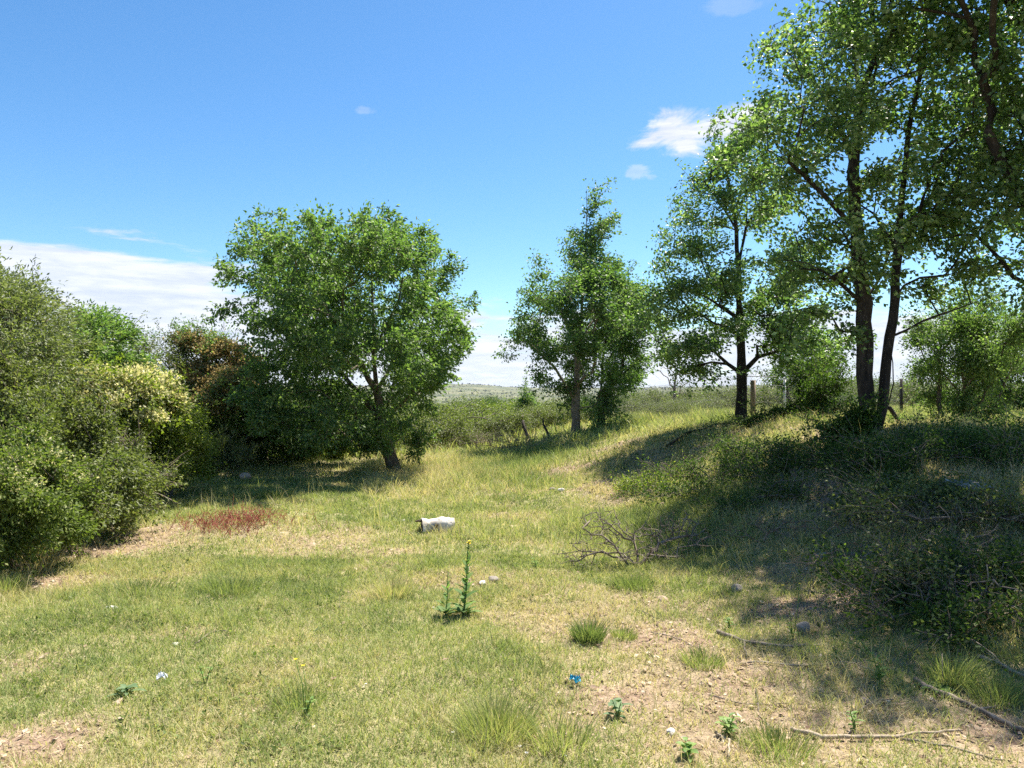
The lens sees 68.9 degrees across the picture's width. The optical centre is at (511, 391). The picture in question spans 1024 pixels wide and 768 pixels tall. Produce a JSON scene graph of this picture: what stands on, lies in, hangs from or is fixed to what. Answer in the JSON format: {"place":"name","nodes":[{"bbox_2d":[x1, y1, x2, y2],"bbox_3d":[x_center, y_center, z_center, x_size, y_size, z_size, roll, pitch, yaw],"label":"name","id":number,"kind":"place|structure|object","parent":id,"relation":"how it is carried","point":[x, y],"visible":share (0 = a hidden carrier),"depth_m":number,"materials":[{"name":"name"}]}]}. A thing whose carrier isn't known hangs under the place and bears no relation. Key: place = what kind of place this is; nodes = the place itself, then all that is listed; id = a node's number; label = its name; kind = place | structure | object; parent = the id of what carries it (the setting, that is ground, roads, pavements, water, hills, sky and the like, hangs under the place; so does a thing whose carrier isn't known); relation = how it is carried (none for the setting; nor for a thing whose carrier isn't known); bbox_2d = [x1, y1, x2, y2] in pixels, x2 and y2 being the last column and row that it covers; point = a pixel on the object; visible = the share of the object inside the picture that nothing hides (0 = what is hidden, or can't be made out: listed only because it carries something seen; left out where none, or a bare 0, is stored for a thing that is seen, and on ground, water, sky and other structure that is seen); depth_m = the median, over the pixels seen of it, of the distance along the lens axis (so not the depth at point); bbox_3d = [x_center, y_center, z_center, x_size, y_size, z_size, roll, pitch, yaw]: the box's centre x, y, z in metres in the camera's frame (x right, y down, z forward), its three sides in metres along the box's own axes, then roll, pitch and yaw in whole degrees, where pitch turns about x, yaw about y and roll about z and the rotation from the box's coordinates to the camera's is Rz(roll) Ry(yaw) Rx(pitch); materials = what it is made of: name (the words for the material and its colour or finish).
{"place":"outdoors","nodes":[
{"label":"outdoors","id":0,"kind":"place"},
{"bbox_2d":[0,384,1023,767],"bbox_3d":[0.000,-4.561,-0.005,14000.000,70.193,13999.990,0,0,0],"label":"ground","id":1,"kind":"structure","parent":0,"point":[34,746],"depth_m":4.43,"materials":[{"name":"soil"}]},
{"bbox_2d":[0,567,37,594],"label":"grass tussock","id":2,"kind":"object","parent":1,"relation":"on","point":[8,584],"depth_m":6.21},
{"bbox_2d":[4,535,71,576],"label":"grass tussock","id":3,"kind":"object","parent":1,"relation":"on","point":[35,564],"depth_m":6.79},
{"bbox_2d":[0,246,120,408],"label":"feathery tree","id":4,"kind":"object","parent":1,"relation":"on","point":[29,310],"visible":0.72,"depth_m":9.61,"materials":[{"name":"green plant"}]},
{"bbox_2d":[0,401,133,578],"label":"corner bush","id":5,"kind":"object","parent":1,"relation":"on","point":[38,509],"visible":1,"depth_m":6.68,"materials":[{"name":"green plant"}]},
{"bbox_2d":[0,320,190,547],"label":"shadowed bush","id":6,"kind":"object","parent":1,"relation":"on","point":[17,387],"visible":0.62,"depth_m":8.39,"materials":[{"name":"green plant"}]},
{"bbox_2d":[26,298,167,371],"bbox_3d":[-7.362,0.007,13.133,2.105,3.361,2.586,0,0,0],"label":"pointed tree","id":7,"kind":"object","parent":1,"relation":"on","point":[112,324],"visible":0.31,"depth_m":12.97,"materials":[{"name":"green plant"}]},
{"bbox_2d":[39,344,211,461],"bbox_3d":[-5.860,0.504,10.850,2.974,2.476,2.737,0,0,0],"label":"cream flowered bush","id":8,"kind":"object","parent":1,"relation":"on","point":[159,391],"visible":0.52,"depth_m":10.43,"materials":[{"name":"green plant"}]},
{"bbox_2d":[88,573,179,599],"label":"grass tussock","id":9,"kind":"object","parent":1,"relation":"on","point":[146,585],"depth_m":6.12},
{"bbox_2d":[103,415,192,509],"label":"twiggy bush","id":10,"kind":"object","parent":1,"relation":"on","point":[137,440],"visible":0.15,"depth_m":9.92,"materials":[{"name":"green plant"}]},
{"bbox_2d":[104,310,211,453],"bbox_3d":[-7.873,0.064,15.457,3.286,3.400,3.941,0,0,0],"label":"round thicket","id":11,"kind":"object","parent":1,"relation":"on","point":[152,347],"visible":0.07,"depth_m":15.60,"materials":[{"name":"green plant"}]},
{"bbox_2d":[125,395,234,498],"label":"lime bush","id":12,"kind":"object","parent":1,"relation":"on","point":[197,466],"visible":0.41,"depth_m":11.51,"materials":[{"name":"green plant"}]},
{"bbox_2d":[149,313,280,467],"bbox_3d":[-6.208,0.075,16.228,2.757,3.832,3.132,0,0,-39],"label":"rust tinged bush","id":13,"kind":"object","parent":1,"relation":"on","point":[213,380],"visible":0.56,"depth_m":16.02,"materials":[{"name":"green plant"}]},
{"bbox_2d":[184,423,270,479],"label":"broom bush","id":14,"kind":"object","parent":1,"relation":"on","point":[232,455],"visible":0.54,"depth_m":14.08,"materials":[{"name":"green plant"}]},
{"bbox_2d":[193,567,264,597],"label":"grass tussock","id":15,"kind":"object","parent":1,"relation":"on","point":[244,584],"depth_m":6.15,"materials":[{"name":"plant"}]},
{"bbox_2d":[163,496,316,541],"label":"red stemmed plant","id":16,"kind":"object","parent":1,"relation":"on","point":[238,517],"visible":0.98,"depth_m":8.98,"materials":[{"name":"plant"}]},
{"bbox_2d":[238,484,297,500],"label":"grass tussock","id":17,"kind":"object","parent":1,"relation":"on","point":[261,492],"depth_m":11.43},
{"bbox_2d":[218,373,359,468],"bbox_3d":[-5.437,0.683,17.004,3.843,2.438,3.360,0,0,33],"label":"dark thicket","id":18,"kind":"object","parent":1,"relation":"on","point":[283,454],"visible":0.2,"depth_m":16.31,"materials":[{"name":"green plant"}]},
{"bbox_2d":[259,672,332,714],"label":"grass tussock","id":19,"kind":"object","parent":1,"relation":"on","point":[297,694],"depth_m":3.90,"materials":[{"name":"plant"}]},
{"bbox_2d":[199,198,483,474],"bbox_3d":[-3.358,-1.068,15.586,5.675,5.770,7.410,0,0,0],"label":"round tree","id":20,"kind":"object","parent":1,"relation":"on","point":[313,344],"visible":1,"depth_m":13.93,"materials":[{"name":"green plant"}]},
{"bbox_2d":[2,477,726,765],"bbox_3d":[-4.560,1.582,8.453,13.173,0.266,11.148,0,0,0],"label":"lawn clover","id":21,"kind":"object","parent":1,"relation":"on","point":[197,695],"visible":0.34,"depth_m":5.13,"materials":[{"name":"green plant"}]},
{"bbox_2d":[362,574,418,601],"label":"grass tussock","id":22,"kind":"object","parent":1,"relation":"on","point":[387,588],"depth_m":6.13,"materials":[{"name":"plant"}]},
{"bbox_2d":[388,411,431,469],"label":"edge weed bush","id":23,"kind":"object","parent":1,"relation":"on","point":[416,446],"visible":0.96,"depth_m":15.59,"materials":[{"name":"green plant"}]},
{"bbox_2d":[415,516,454,532],"bbox_3d":[-0.918,1.597,8.837,0.468,0.241,0.232,0,0,-14],"label":"cut log","id":24,"kind":"object","parent":1,"relation":"on","point":[443,521],"visible":0.68,"depth_m":8.78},
{"bbox_2d":[358,389,511,436],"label":"scrub bush","id":25,"kind":"object","parent":1,"relation":"on","point":[482,410],"visible":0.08,"depth_m":25.68,"materials":[{"name":"green plant"}]},
{"bbox_2d":[393,398,487,449],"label":"scrub bush","id":26,"kind":"object","parent":1,"relation":"on","point":[445,427],"visible":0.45,"depth_m":21.45,"materials":[{"name":"green plant"}]},
{"bbox_2d":[434,540,482,615],"bbox_3d":[-0.402,1.387,5.546,0.371,0.561,0.235,0,0,0],"label":"flowering mullein","id":27,"kind":"object","parent":1,"relation":"on","point":[463,597],"visible":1,"depth_m":5.57,"materials":[{"name":"plant"}]},
{"bbox_2d":[395,397,529,442],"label":"scrub bush","id":28,"kind":"object","parent":1,"relation":"on","point":[514,419],"visible":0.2,"depth_m":23.66,"materials":[{"name":"green plant"}]},
{"bbox_2d":[445,426,509,446],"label":"scrub bush","id":29,"kind":"object","parent":1,"relation":"on","point":[487,436],"visible":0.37,"depth_m":22.24,"materials":[{"name":"green plant"}]},
{"bbox_2d":[434,393,523,416],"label":"scrub bush","id":30,"kind":"object","parent":1,"relation":"on","point":[506,407],"visible":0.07,"depth_m":29.39,"materials":[{"name":"green plant"}]},
{"bbox_2d":[444,413,516,437],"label":"scrub bush","id":31,"kind":"object","parent":1,"relation":"on","point":[478,426],"visible":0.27,"depth_m":23.89,"materials":[{"name":"green plant"}]},
{"bbox_2d":[436,675,553,748],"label":"grass tussock","id":32,"kind":"object","parent":1,"relation":"on","point":[491,724],"depth_m":3.62,"materials":[{"name":"plant"}]},
{"bbox_2d":[479,407,540,433],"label":"scrub bush","id":33,"kind":"object","parent":1,"relation":"on","point":[506,424],"visible":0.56,"depth_m":23.99,"materials":[{"name":"green plant"}]},
{"bbox_2d":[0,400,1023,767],"bbox_3d":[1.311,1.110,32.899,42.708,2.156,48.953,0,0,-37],"label":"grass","id":34,"kind":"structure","parent":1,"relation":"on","point":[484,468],"depth_m":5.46,"materials":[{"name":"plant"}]},
{"bbox_2d":[488,428,561,453],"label":"bush","id":35,"kind":"object","parent":1,"relation":"on","point":[524,439],"visible":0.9,"depth_m":18.43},
{"bbox_2d":[512,367,540,410],"bbox_3d":[0.606,0.292,29.808,1.410,2.647,1.843,0,0,-36],"label":"leafy sapling","id":36,"kind":"object","parent":1,"relation":"on","point":[527,397],"visible":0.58,"depth_m":29.91,"materials":[{"name":"green plant"}]},
{"bbox_2d":[504,401,570,428],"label":"scrub bush","id":37,"kind":"object","parent":1,"relation":"on","point":[547,415],"visible":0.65,"depth_m":24.90,"materials":[{"name":"green plant"}]},
{"bbox_2d":[521,400,593,424],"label":"scrub bush","id":38,"kind":"object","parent":1,"relation":"on","point":[582,417],"visible":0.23,"depth_m":25.64,"materials":[{"name":"green plant"}]},
{"bbox_2d":[517,695,611,760],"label":"grass tussock","id":39,"kind":"object","parent":1,"relation":"on","point":[569,734],"depth_m":3.48,"materials":[{"name":"plant"}]},
{"bbox_2d":[491,176,666,433],"bbox_3d":[1.942,-2.349,20.575,4.630,7.406,5.160,0,0,-19],"label":"slender tree","id":40,"kind":"object","parent":1,"relation":"on","point":[586,283],"visible":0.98,"depth_m":20.11,"materials":[{"name":"green plant"}]},
{"bbox_2d":[565,613,617,645],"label":"grass tussock","id":41,"kind":"object","parent":1,"relation":"on","point":[589,631],"depth_m":4.95,"materials":[{"name":"plant"}]},
{"bbox_2d":[604,698,632,718],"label":"broadleaf weed","id":42,"kind":"object","parent":1,"relation":"on","point":[618,705],"visible":0.99,"depth_m":3.85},
{"bbox_2d":[606,621,641,640],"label":"grass tussock","id":43,"kind":"object","parent":1,"relation":"on","point":[623,633],"depth_m":5.07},
{"bbox_2d":[580,259,668,429],"bbox_3d":[3.200,-1.218,21.959,2.497,5.409,4.592,0,0,0],"label":"slender tree","id":44,"kind":"object","parent":1,"relation":"on","point":[631,348],"visible":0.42,"depth_m":21.08,"materials":[{"name":"green plant"}]},
{"bbox_2d":[603,568,661,592],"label":"grass tussock","id":45,"kind":"object","parent":1,"relation":"on","point":[626,584],"depth_m":6.31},
{"bbox_2d":[615,388,654,414],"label":"scrub bush","id":46,"kind":"object","parent":1,"relation":"on","point":[633,403],"visible":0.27,"depth_m":26.29,"materials":[{"name":"green plant"}]},
{"bbox_2d":[553,506,722,565],"bbox_3d":[1.202,1.398,7.220,1.658,0.541,0.920,0,0,0],"label":"brush pile","id":47,"kind":"object","parent":1,"relation":"on","point":[648,554],"visible":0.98,"depth_m":7.16,"materials":[{"name":"wood"}]},
{"bbox_2d":[600,445,684,503],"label":"bank shrub","id":48,"kind":"object","parent":1,"relation":"on","point":[627,484],"visible":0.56,"depth_m":10.87,"materials":[{"name":"green plant"}]},
{"bbox_2d":[282,382,1023,403],"bbox_3d":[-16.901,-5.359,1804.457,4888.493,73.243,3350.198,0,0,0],"label":"scrub","id":49,"kind":"object","parent":1,"relation":"on","point":[551,390],"visible":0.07,"depth_m":2490.48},
{"bbox_2d":[647,399,697,415],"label":"scrub bush","id":50,"kind":"object","parent":1,"relation":"on","point":[673,407],"visible":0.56,"depth_m":21.71,"materials":[{"name":"green plant"}]},
{"bbox_2d":[608,462,741,512],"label":"bank shrub","id":51,"kind":"object","parent":1,"relation":"on","point":[665,485],"visible":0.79,"depth_m":9.17,"materials":[{"name":"green plant"}]},
{"bbox_2d":[647,382,716,403],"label":"scrub bush","id":52,"kind":"object","parent":1,"relation":"on","point":[691,393],"visible":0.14,"depth_m":26.70,"materials":[{"name":"green plant"}]},
{"bbox_2d":[675,737,698,761],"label":"broadleaf weed","id":53,"kind":"object","parent":1,"relation":"on","point":[688,745],"visible":0.89,"depth_m":3.39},
{"bbox_2d":[626,427,773,485],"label":"bank shrub","id":54,"kind":"object","parent":1,"relation":"on","point":[688,470],"visible":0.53,"depth_m":10.21,"materials":[{"name":"green plant"}]},
{"bbox_2d":[669,641,734,670],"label":"grass tussock","id":55,"kind":"object","parent":1,"relation":"on","point":[719,659],"depth_m":4.53,"materials":[{"name":"plant"}]},
{"bbox_2d":[678,389,729,408],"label":"scrub bush","id":56,"kind":"object","parent":1,"relation":"on","point":[709,402],"visible":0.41,"depth_m":23.52,"materials":[{"name":"green plant"}]},
{"bbox_2d":[691,385,749,409],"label":"scrub bush","id":57,"kind":"object","parent":1,"relation":"on","point":[727,404],"visible":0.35,"depth_m":24.89,"materials":[{"name":"green plant"}]},
{"bbox_2d":[715,712,741,735],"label":"broadleaf weed","id":58,"kind":"object","parent":1,"relation":"on","point":[727,723],"visible":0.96,"depth_m":3.64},
{"bbox_2d":[583,374,902,417],"bbox_3d":[6.800,0.490,22.180,6.252,1.758,11.306,0,0,-12],"label":"wire fence","id":59,"kind":"object","parent":1,"relation":"on","point":[753,391],"visible":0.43,"depth_m":18.65,"materials":[{"name":"wood"},{"name":"wire"}]},
{"bbox_2d":[618,97,878,419],"bbox_3d":[4.675,-2.459,14.514,5.178,6.318,3.221,0,0,0],"label":"airy tree","id":60,"kind":"object","parent":1,"relation":"on","point":[716,284],"visible":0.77,"depth_m":14.25,"materials":[{"name":"green plant"}]},
{"bbox_2d":[705,379,799,406],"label":"scrub bush","id":61,"kind":"object","parent":1,"relation":"on","point":[758,396],"visible":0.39,"depth_m":23.61,"materials":[{"name":"green plant"}]},
{"bbox_2d":[677,448,836,530],"bbox_3d":[2.695,1.050,8.140,1.554,0.883,1.166,0,0,0],"label":"bank shrub","id":62,"kind":"object","parent":1,"relation":"on","point":[734,500],"visible":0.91,"depth_m":8.12,"materials":[{"name":"green plant"}]},
{"bbox_2d":[696,439,818,487],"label":"bank shrub","id":63,"kind":"object","parent":1,"relation":"on","point":[757,468],"visible":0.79,"depth_m":8.99,"materials":[{"name":"green plant"}]},
{"bbox_2d":[692,417,826,470],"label":"bank shrub","id":64,"kind":"object","parent":1,"relation":"on","point":[734,443],"visible":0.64,"depth_m":10.08,"materials":[{"name":"green plant"}]},
{"bbox_2d":[721,389,804,433],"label":"ridge bush","id":65,"kind":"object","parent":1,"relation":"on","point":[757,417],"visible":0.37,"depth_m":12.75,"materials":[{"name":"green plant"}]},
{"bbox_2d":[716,629,820,656],"bbox_3d":[1.612,1.632,4.770,0.668,0.041,0.444,0,0,24],"label":"fallen stick","id":66,"kind":"object","parent":1,"relation":"on","point":[725,634],"visible":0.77,"depth_m":4.83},
{"bbox_2d":[730,709,830,765],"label":"grass tussock","id":67,"kind":"object","parent":1,"relation":"on","point":[772,742],"depth_m":3.49,"materials":[{"name":"plant"}]},
{"bbox_2d":[744,467,852,491],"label":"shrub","id":68,"kind":"object","parent":1,"relation":"on","point":[800,479],"visible":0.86,"depth_m":8.19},
{"bbox_2d":[748,332,855,408],"bbox_3d":[7.481,-0.393,19.061,2.761,2.386,2.893,0,0,0],"label":"tree","id":69,"kind":"object","parent":1,"relation":"on","point":[776,381],"visible":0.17,"depth_m":19.13,"materials":[{"name":"green plant"}]},
{"bbox_2d":[584,407,1023,612],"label":"bank weeds","id":70,"kind":"object","parent":1,"relation":"on","point":[891,416],"visible":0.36,"depth_m":9.38,"materials":[{"name":"green plant"}]},
{"bbox_2d":[754,343,858,418],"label":"fence bush","id":71,"kind":"object","parent":1,"relation":"on","point":[816,386],"visible":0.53,"depth_m":12.17,"materials":[{"name":"green plant"}]},
{"bbox_2d":[730,421,899,475],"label":"bank shrub","id":72,"kind":"object","parent":1,"relation":"on","point":[806,448],"visible":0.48,"depth_m":9.00,"materials":[{"name":"green plant"}]},
{"bbox_2d":[774,504,878,537],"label":"dry twigs","id":73,"kind":"object","parent":1,"relation":"on","point":[805,526],"visible":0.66,"depth_m":6.80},
{"bbox_2d":[797,388,896,448],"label":"bush","id":74,"kind":"object","parent":1,"relation":"on","point":[865,414],"visible":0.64,"depth_m":9.49,"materials":[{"name":"green plant"}]},
{"bbox_2d":[697,0,1023,431],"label":"twin trunk tree","id":75,"kind":"object","parent":1,"relation":"on","point":[845,29],"visible":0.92,"depth_m":9.61,"materials":[{"name":"green plant"}]},
{"bbox_2d":[788,533,942,573],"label":"dry twigs","id":76,"kind":"object","parent":1,"relation":"on","point":[851,554],"visible":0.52,"depth_m":5.99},
{"bbox_2d":[790,400,947,487],"bbox_3d":[4.066,0.567,8.553,2.252,0.947,1.352,0,0,-31],"label":"bank shrub","id":77,"kind":"object","parent":1,"relation":"on","point":[851,464],"visible":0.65,"depth_m":8.44,"materials":[{"name":"green plant"}]},
{"bbox_2d":[790,726,960,738],"bbox_3d":[1.783,1.656,3.634,0.837,0.034,0.132,0,0,0],"label":"fallen stick","id":78,"kind":"object","parent":1,"relation":"on","point":[834,736],"visible":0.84,"depth_m":3.59,"materials":[{"name":"wood"}]},
{"bbox_2d":[865,652,889,685],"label":"broadleaf weed","id":79,"kind":"object","parent":1,"relation":"on","point":[880,674],"visible":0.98,"depth_m":4.25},
{"bbox_2d":[808,434,978,529],"bbox_3d":[3.528,0.848,7.213,1.571,0.877,1.287,0,0,0],"label":"bank shrub","id":80,"kind":"object","parent":1,"relation":"on","point":[886,471],"visible":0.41,"depth_m":7.37,"materials":[{"name":"green plant"}]},
{"bbox_2d":[766,533,1021,614],"bbox_3d":[2.743,1.283,5.430,1.679,0.567,0.977,0,0,0],"label":"bank shrub","id":81,"kind":"object","parent":1,"relation":"on","point":[857,573],"visible":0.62,"depth_m":5.40,"materials":[{"name":"green plant"}]},
{"bbox_2d":[843,495,970,531],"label":"dry twigs","id":82,"kind":"object","parent":1,"relation":"on","point":[914,514],"visible":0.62,"depth_m":6.39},
{"bbox_2d":[797,548,1023,645],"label":"bank shrub","id":83,"kind":"object","parent":1,"relation":"on","point":[938,591],"visible":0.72,"depth_m":4.89,"materials":[{"name":"green plant"}]},
{"bbox_2d":[802,463,1023,555],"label":"bank shrub","id":84,"kind":"object","parent":1,"relation":"on","point":[878,508],"visible":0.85,"depth_m":6.15,"materials":[{"name":"green plant"}]},
{"bbox_2d":[803,407,1023,464],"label":"bank shrub","id":85,"kind":"object","parent":1,"relation":"on","point":[925,424],"visible":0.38,"depth_m":8.34,"materials":[{"name":"green plant"}]},
{"bbox_2d":[804,454,1023,529],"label":"bank shrub","id":86,"kind":"object","parent":1,"relation":"on","point":[915,492],"visible":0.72,"depth_m":6.57,"materials":[{"name":"green plant"}]},
{"bbox_2d":[835,568,998,617],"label":"dry twigs","id":87,"kind":"object","parent":1,"relation":"on","point":[922,597],"visible":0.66,"depth_m":5.05,"materials":[{"name":"wood"}]},
{"bbox_2d":[873,373,961,405],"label":"grey scrub bush","id":88,"kind":"object","parent":1,"relation":"on","point":[906,395],"visible":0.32,"depth_m":30.07,"materials":[{"name":"green plant"}]},
{"bbox_2d":[830,409,1023,474],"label":"bank shrub","id":89,"kind":"object","parent":1,"relation":"on","point":[938,448],"visible":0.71,"depth_m":7.58,"materials":[{"name":"green plant"}]},
{"bbox_2d":[832,520,1023,604],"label":"bank shrub","id":90,"kind":"object","parent":1,"relation":"on","point":[909,566],"visible":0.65,"depth_m":5.26,"materials":[{"name":"green plant"}]},
{"bbox_2d":[848,0,1023,326],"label":"shade tree","id":91,"kind":"object","parent":1,"relation":"on","point":[1009,169],"visible":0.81,"depth_m":8.91,"materials":[{"name":"green plant"}]},
{"bbox_2d":[855,552,1023,680],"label":"bank shrub","id":92,"kind":"object","parent":1,"relation":"on","point":[950,622],"visible":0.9,"depth_m":4.67,"materials":[{"name":"green plant"}]},
{"bbox_2d":[864,514,1023,597],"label":"bank shrub","id":93,"kind":"object","parent":1,"relation":"on","point":[1016,555],"visible":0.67,"depth_m":5.32,"materials":[{"name":"green plant"}]},
{"bbox_2d":[882,522,1012,557],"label":"dry twigs","id":94,"kind":"object","parent":1,"relation":"on","point":[957,539],"visible":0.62,"depth_m":5.80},
{"bbox_2d":[901,738,1002,760],"bbox_3d":[2.050,1.660,3.486,0.406,0.036,0.083,0,0,35],"label":"fallen stick","id":95,"kind":"object","parent":1,"relation":"on","point":[924,742],"visible":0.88,"depth_m":3.52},
{"bbox_2d":[913,643,998,690],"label":"grass tussock","id":96,"kind":"object","parent":1,"relation":"on","point":[956,672],"depth_m":4.22,"materials":[{"name":"plant"}]},
{"bbox_2d":[893,265,1023,422],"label":"crest bush","id":97,"kind":"object","parent":1,"relation":"on","point":[971,357],"visible":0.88,"depth_m":12.07,"materials":[{"name":"green plant"}]},
{"bbox_2d":[893,554,1023,602],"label":"dry twigs","id":98,"kind":"object","parent":1,"relation":"on","point":[997,584],"visible":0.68,"depth_m":5.07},
{"bbox_2d":[939,478,993,492],"bbox_3d":[4.157,0.861,6.853,0.271,0.100,0.780,0,0,3],"label":"rock slab","id":99,"kind":"object","parent":1,"relation":"on","point":[961,481],"visible":0.26,"depth_m":6.69,"materials":[{"name":"stone"}]},
{"bbox_2d":[913,676,1023,732],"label":"fallen stick","id":100,"kind":"object","parent":1,"relation":"on","point":[990,715],"visible":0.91,"depth_m":3.92,"materials":[{"name":"wood"}]},
{"bbox_2d":[918,494,1023,530],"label":"dry twigs","id":101,"kind":"object","parent":1,"relation":"on","point":[971,512],"visible":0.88,"depth_m":6.04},
{"bbox_2d":[934,399,1023,473],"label":"bank shrub","id":102,"kind":"object","parent":1,"relation":"on","point":[1004,452],"visible":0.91,"depth_m":7.31,"materials":[{"name":"green plant"}]},
{"bbox_2d":[946,662,1023,710],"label":"grass tussock","id":103,"kind":"object","parent":1,"relation":"on","point":[1007,691],"depth_m":4.02,"materials":[{"name":"plant"}]},
{"bbox_2d":[955,298,1023,411],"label":"tree","id":104,"kind":"object","parent":1,"relation":"on","point":[1008,392],"visible":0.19,"depth_m":18.90,"materials":[{"name":"green plant"}]},
{"bbox_2d":[0,0,1023,387],"label":"sky","id":105,"kind":"structure","parent":0,"point":[135,135],"materials":[{"name":"blue"}]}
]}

